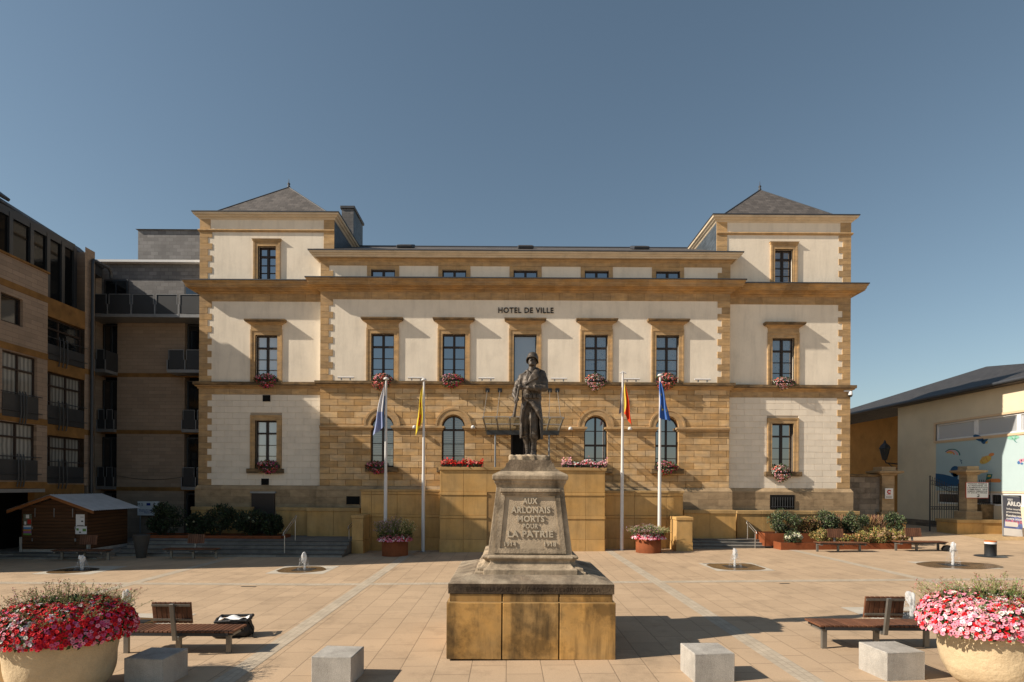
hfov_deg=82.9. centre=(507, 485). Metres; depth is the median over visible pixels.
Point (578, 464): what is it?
flower trough
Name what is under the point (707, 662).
concrete block
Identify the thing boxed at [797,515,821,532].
shrub
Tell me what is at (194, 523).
shrub
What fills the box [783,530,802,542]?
hydrangea
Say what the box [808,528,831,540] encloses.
hydrangea
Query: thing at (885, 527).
wall
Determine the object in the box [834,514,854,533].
dry grass tuft
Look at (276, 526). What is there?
shrub
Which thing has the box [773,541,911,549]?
planting bed
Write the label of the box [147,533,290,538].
planting bed
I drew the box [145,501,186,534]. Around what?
shrub
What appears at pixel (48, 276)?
apartment building
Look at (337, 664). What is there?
concrete block
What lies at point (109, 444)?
window
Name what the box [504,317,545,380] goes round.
window
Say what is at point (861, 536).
hydrangea
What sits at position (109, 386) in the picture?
window
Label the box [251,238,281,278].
window
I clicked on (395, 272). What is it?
attic window
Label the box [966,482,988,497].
parking sign
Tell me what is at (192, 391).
window
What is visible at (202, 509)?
wall
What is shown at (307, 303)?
town hall
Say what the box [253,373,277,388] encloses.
window flowers
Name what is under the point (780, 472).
window flowers
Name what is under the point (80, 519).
poster
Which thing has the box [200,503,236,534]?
shrub
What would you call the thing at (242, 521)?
shrub
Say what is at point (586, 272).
attic window
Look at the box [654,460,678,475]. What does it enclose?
window flowers
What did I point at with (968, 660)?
stone flower bowl
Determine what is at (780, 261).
window
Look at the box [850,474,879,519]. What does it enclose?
boundary wall
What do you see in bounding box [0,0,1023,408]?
sky
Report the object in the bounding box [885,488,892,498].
notice board
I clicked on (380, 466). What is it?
window flowers
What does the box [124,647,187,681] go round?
concrete block
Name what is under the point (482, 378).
floodlight
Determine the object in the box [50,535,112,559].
bench
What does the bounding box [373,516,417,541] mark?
planter flowers
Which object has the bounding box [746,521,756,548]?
handrail
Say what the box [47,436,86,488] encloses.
window
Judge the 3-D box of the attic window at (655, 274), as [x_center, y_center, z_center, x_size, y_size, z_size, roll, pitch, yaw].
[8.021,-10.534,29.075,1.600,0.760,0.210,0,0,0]
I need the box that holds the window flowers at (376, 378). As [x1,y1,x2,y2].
[371,373,392,390]
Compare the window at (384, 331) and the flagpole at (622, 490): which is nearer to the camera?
the flagpole at (622, 490)
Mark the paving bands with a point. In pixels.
(253, 661)
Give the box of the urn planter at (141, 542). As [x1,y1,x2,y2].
[132,534,150,557]
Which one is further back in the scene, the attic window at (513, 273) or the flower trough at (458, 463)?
the attic window at (513, 273)
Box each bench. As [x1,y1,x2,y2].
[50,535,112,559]
[122,602,246,652]
[162,534,219,557]
[805,596,932,648]
[813,529,868,551]
[892,528,947,550]
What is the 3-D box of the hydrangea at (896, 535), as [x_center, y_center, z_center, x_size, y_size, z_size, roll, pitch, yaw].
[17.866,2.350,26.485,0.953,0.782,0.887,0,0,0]
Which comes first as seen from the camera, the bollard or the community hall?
the bollard
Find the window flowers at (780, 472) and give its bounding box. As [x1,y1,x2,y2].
[770,463,791,482]
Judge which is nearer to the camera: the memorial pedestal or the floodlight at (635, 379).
the memorial pedestal
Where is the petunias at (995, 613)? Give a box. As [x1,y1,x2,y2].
[909,571,1023,642]
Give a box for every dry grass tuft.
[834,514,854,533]
[865,514,885,532]
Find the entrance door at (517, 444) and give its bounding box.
[507,410,536,454]
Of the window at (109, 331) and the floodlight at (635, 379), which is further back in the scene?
the window at (109, 331)
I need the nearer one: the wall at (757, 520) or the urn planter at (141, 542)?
the urn planter at (141, 542)
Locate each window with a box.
[0,421,41,486]
[1,293,19,325]
[1,350,42,424]
[47,372,87,430]
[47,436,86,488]
[48,318,87,368]
[102,437,116,476]
[102,493,115,497]
[103,324,116,371]
[103,380,116,428]
[186,493,194,532]
[187,325,198,369]
[187,381,198,428]
[187,437,198,485]
[244,319,286,381]
[246,415,283,472]
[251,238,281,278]
[360,317,403,380]
[364,408,399,471]
[367,266,398,275]
[432,317,474,380]
[435,408,470,471]
[438,266,469,276]
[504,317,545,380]
[510,266,541,276]
[576,318,617,381]
[578,409,613,472]
[581,267,612,277]
[647,318,689,381]
[649,409,685,473]
[652,267,683,277]
[763,322,806,384]
[764,418,801,475]
[769,241,799,281]
[770,495,794,508]
[937,419,975,440]
[938,492,1023,506]
[976,413,1018,435]
[1019,412,1023,431]
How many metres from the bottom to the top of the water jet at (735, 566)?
0.697 m
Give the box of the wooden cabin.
[6,493,140,551]
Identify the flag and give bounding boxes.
[373,384,384,434]
[416,387,422,432]
[619,379,631,424]
[659,381,669,420]
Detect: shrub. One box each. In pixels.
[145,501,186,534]
[184,511,207,533]
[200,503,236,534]
[233,508,267,535]
[261,513,283,535]
[766,508,803,532]
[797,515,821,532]
[816,509,840,531]
[842,510,869,533]
[883,511,906,532]
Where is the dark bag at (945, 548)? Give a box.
[941,545,949,551]
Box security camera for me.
[844,390,852,396]
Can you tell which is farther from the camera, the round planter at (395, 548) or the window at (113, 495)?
the window at (113, 495)
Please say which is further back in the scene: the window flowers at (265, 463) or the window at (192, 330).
the window at (192, 330)
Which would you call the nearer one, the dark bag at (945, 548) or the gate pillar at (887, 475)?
the dark bag at (945, 548)
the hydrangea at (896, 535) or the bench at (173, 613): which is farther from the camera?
the hydrangea at (896, 535)
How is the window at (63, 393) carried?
in the apartment building
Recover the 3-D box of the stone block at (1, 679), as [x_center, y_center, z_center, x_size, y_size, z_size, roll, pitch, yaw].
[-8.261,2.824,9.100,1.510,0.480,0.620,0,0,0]
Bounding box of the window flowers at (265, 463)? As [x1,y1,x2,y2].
[255,459,279,474]
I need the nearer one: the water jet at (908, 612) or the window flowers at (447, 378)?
the water jet at (908, 612)
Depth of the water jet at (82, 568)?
20.53 m
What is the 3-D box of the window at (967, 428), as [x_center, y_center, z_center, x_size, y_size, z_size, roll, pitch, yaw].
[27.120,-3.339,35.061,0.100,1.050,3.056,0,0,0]
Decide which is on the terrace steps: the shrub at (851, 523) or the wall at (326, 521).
the wall at (326, 521)
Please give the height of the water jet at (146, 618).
0.777 m
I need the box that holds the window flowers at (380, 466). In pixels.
[364,460,387,473]
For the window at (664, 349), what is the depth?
28.95 m
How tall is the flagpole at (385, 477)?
7.988 m
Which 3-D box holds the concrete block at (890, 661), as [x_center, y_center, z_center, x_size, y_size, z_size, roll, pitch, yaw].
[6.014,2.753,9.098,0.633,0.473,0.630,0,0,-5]
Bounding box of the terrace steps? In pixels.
[0,535,772,558]
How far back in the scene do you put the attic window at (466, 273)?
28.97 m
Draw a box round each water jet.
[33,555,126,573]
[122,589,194,625]
[265,552,337,573]
[699,548,774,570]
[841,591,918,618]
[911,542,1002,568]
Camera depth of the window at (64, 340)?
26.24 m
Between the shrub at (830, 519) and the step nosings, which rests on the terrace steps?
the step nosings
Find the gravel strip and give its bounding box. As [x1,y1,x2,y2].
[949,533,1023,539]
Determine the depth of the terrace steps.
25.32 m
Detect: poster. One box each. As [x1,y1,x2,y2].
[23,514,31,524]
[23,526,30,534]
[75,526,86,533]
[76,514,84,525]
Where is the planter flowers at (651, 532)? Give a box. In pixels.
[627,523,670,539]
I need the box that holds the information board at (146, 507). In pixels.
[137,501,159,532]
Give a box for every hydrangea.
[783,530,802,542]
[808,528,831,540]
[832,533,852,541]
[852,530,875,542]
[867,525,892,542]
[886,528,908,540]
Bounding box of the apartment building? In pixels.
[0,192,112,548]
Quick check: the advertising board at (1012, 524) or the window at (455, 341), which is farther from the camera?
the advertising board at (1012, 524)
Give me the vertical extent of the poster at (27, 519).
0.440 m
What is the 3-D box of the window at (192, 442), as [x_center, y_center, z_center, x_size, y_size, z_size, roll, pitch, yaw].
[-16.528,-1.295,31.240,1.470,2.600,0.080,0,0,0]
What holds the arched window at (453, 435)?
in the town hall
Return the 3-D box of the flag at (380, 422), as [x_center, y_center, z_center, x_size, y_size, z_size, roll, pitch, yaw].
[-5.835,-3.462,26.320,0.546,2.370,0.182,0,0,0]
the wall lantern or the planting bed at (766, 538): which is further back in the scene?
the wall lantern
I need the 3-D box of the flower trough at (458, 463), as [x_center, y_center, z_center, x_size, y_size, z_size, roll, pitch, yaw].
[-2.076,-1.075,26.423,1.995,0.555,0.502,0,0,0]
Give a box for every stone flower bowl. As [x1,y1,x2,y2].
[0,634,119,681]
[936,624,1023,681]
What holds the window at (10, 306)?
in the apartment building
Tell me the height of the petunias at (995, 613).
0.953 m
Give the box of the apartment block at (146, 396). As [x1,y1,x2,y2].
[93,229,199,536]
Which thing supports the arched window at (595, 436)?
in the town hall
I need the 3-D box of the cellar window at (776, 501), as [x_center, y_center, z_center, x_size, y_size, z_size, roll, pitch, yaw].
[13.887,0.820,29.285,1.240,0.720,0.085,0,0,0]
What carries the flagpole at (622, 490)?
on the plaza ground
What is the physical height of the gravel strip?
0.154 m
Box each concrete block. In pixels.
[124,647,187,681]
[311,646,363,681]
[680,643,734,681]
[859,641,924,680]
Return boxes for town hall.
[181,181,869,533]
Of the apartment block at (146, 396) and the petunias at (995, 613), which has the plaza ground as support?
the apartment block at (146, 396)
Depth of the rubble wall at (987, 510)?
32.20 m
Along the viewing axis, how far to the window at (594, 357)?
28.95 m
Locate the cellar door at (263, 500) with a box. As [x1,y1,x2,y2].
[250,491,275,533]
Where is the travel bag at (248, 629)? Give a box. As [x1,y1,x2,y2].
[212,613,256,637]
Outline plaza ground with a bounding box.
[0,524,1023,681]
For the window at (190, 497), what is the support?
in the apartment block at (146, 396)
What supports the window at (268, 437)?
in the town hall
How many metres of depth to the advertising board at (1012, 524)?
30.44 m
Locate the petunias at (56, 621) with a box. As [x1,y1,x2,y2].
[0,578,153,652]
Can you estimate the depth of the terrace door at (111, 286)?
31.09 m
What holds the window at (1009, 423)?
in the community hall
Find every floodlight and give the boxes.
[408,377,423,380]
[478,377,494,380]
[551,378,566,380]
[624,378,639,381]
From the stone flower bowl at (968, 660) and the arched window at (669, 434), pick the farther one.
the arched window at (669, 434)
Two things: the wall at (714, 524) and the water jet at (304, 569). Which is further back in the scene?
the wall at (714, 524)
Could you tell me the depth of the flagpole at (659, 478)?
26.54 m
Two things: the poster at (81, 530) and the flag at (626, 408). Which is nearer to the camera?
the poster at (81, 530)
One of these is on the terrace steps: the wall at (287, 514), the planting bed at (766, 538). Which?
the wall at (287, 514)
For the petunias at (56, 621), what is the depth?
8.14 m
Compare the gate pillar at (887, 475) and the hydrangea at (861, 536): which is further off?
the gate pillar at (887, 475)
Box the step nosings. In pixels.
[0,539,771,557]
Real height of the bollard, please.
0.645 m
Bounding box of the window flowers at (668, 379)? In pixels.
[655,372,677,390]
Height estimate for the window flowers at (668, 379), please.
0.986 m
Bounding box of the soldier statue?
[512,352,547,454]
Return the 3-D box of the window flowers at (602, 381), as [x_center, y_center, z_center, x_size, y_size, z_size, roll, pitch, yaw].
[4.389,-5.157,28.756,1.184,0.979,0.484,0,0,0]
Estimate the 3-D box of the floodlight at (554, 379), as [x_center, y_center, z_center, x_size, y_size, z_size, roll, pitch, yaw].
[2.564,-5.283,28.850,0.800,0.175,0.090,0,0,0]
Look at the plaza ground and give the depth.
14.51 m
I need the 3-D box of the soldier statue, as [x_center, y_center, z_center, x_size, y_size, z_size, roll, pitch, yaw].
[0.438,-1.590,11.357,0.716,2.072,0.525,0,0,0]
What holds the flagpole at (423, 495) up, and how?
on the plaza ground
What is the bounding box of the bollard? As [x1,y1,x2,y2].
[974,540,1007,557]
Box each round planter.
[382,536,407,556]
[636,534,660,553]
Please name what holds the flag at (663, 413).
attached to the flagpole at (659, 478)
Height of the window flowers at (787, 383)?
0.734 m
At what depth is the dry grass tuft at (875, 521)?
27.79 m
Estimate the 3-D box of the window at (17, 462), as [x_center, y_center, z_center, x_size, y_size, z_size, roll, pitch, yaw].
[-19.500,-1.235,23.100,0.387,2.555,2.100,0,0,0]
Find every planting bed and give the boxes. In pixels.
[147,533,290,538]
[755,531,892,547]
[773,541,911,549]
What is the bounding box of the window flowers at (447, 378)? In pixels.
[440,373,465,388]
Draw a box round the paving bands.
[0,549,1023,681]
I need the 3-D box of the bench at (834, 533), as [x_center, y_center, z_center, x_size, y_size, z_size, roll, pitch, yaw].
[14.536,2.407,25.408,2.107,1.000,0.776,0,0,0]
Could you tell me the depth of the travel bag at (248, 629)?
11.62 m
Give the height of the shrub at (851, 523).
1.202 m
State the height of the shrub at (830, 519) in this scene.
1.268 m
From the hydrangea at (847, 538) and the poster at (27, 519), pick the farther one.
the hydrangea at (847, 538)
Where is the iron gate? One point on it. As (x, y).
(939, 506)
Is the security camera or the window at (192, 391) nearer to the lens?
the security camera
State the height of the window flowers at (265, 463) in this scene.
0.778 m
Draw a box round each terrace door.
[104,279,128,313]
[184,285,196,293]
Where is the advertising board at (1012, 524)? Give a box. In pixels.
[1001,495,1022,536]
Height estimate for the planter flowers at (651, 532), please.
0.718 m
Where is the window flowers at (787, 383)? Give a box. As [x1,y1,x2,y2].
[771,376,795,389]
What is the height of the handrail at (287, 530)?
1.770 m
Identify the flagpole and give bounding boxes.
[384,377,388,524]
[420,378,426,551]
[620,371,625,550]
[657,374,662,549]
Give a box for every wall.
[191,506,253,532]
[276,507,308,534]
[306,507,360,535]
[683,510,735,538]
[736,510,859,537]
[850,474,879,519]
[859,520,905,533]
[935,518,1001,533]
[977,504,994,518]
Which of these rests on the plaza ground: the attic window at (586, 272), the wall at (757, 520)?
the wall at (757, 520)
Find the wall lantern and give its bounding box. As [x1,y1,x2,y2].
[879,440,897,468]
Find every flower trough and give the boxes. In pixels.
[440,457,483,466]
[561,456,607,467]
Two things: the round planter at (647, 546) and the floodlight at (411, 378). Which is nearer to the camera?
the round planter at (647, 546)
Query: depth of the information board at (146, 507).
30.70 m
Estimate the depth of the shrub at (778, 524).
27.48 m
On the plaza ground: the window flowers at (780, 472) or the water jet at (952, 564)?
the water jet at (952, 564)
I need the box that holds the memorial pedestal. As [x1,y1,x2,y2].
[446,454,615,659]
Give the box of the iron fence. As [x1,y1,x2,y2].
[977,479,990,503]
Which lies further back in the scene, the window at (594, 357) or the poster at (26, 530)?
the window at (594, 357)
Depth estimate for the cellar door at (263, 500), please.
29.25 m
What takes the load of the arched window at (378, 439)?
in the town hall
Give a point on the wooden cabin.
(53, 525)
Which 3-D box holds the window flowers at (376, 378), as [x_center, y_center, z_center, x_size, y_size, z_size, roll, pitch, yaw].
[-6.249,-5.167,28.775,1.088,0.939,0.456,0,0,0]
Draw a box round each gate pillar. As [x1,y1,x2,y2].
[865,467,903,519]
[949,466,987,518]
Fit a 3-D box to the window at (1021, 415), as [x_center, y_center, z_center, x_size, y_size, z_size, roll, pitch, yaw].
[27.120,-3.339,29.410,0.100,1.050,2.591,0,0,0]
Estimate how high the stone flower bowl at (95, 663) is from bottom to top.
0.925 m
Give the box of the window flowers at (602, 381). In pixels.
[584,372,606,391]
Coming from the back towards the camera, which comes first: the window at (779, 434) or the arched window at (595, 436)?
the window at (779, 434)
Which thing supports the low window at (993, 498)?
in the community hall
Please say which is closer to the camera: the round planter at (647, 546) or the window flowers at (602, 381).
the round planter at (647, 546)
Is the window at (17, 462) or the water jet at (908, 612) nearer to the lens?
the water jet at (908, 612)
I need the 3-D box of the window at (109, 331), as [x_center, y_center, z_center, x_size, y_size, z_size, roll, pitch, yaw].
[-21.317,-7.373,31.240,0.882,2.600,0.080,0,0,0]
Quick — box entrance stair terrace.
[351,467,692,553]
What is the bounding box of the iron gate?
[929,475,958,530]
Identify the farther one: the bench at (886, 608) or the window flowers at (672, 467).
the window flowers at (672, 467)
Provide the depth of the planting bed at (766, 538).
27.00 m
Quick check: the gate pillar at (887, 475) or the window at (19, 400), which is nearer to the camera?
the window at (19, 400)
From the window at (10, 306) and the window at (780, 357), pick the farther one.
the window at (780, 357)
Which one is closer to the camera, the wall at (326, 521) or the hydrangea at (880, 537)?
the hydrangea at (880, 537)
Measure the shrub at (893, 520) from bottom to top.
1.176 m
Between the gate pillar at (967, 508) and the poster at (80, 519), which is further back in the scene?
the gate pillar at (967, 508)
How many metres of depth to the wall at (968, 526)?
31.40 m
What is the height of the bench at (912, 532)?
1.000 m
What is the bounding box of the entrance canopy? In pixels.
[482,388,563,466]
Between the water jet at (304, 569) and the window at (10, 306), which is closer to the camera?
the water jet at (304, 569)
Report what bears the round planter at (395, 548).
on the plaza ground
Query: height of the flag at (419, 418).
2.340 m
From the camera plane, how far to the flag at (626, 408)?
26.51 m
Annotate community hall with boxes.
[850,363,1023,536]
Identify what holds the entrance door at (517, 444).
in the town hall
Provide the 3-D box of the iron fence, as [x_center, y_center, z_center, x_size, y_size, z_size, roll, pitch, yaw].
[27.238,0.252,32.400,1.944,1.610,0.160,0,0,0]
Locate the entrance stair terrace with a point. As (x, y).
(459, 506)
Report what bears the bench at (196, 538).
on the plaza ground
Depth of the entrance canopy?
28.40 m
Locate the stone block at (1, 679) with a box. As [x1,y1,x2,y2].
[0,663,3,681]
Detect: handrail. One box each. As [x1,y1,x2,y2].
[283,515,296,552]
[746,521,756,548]

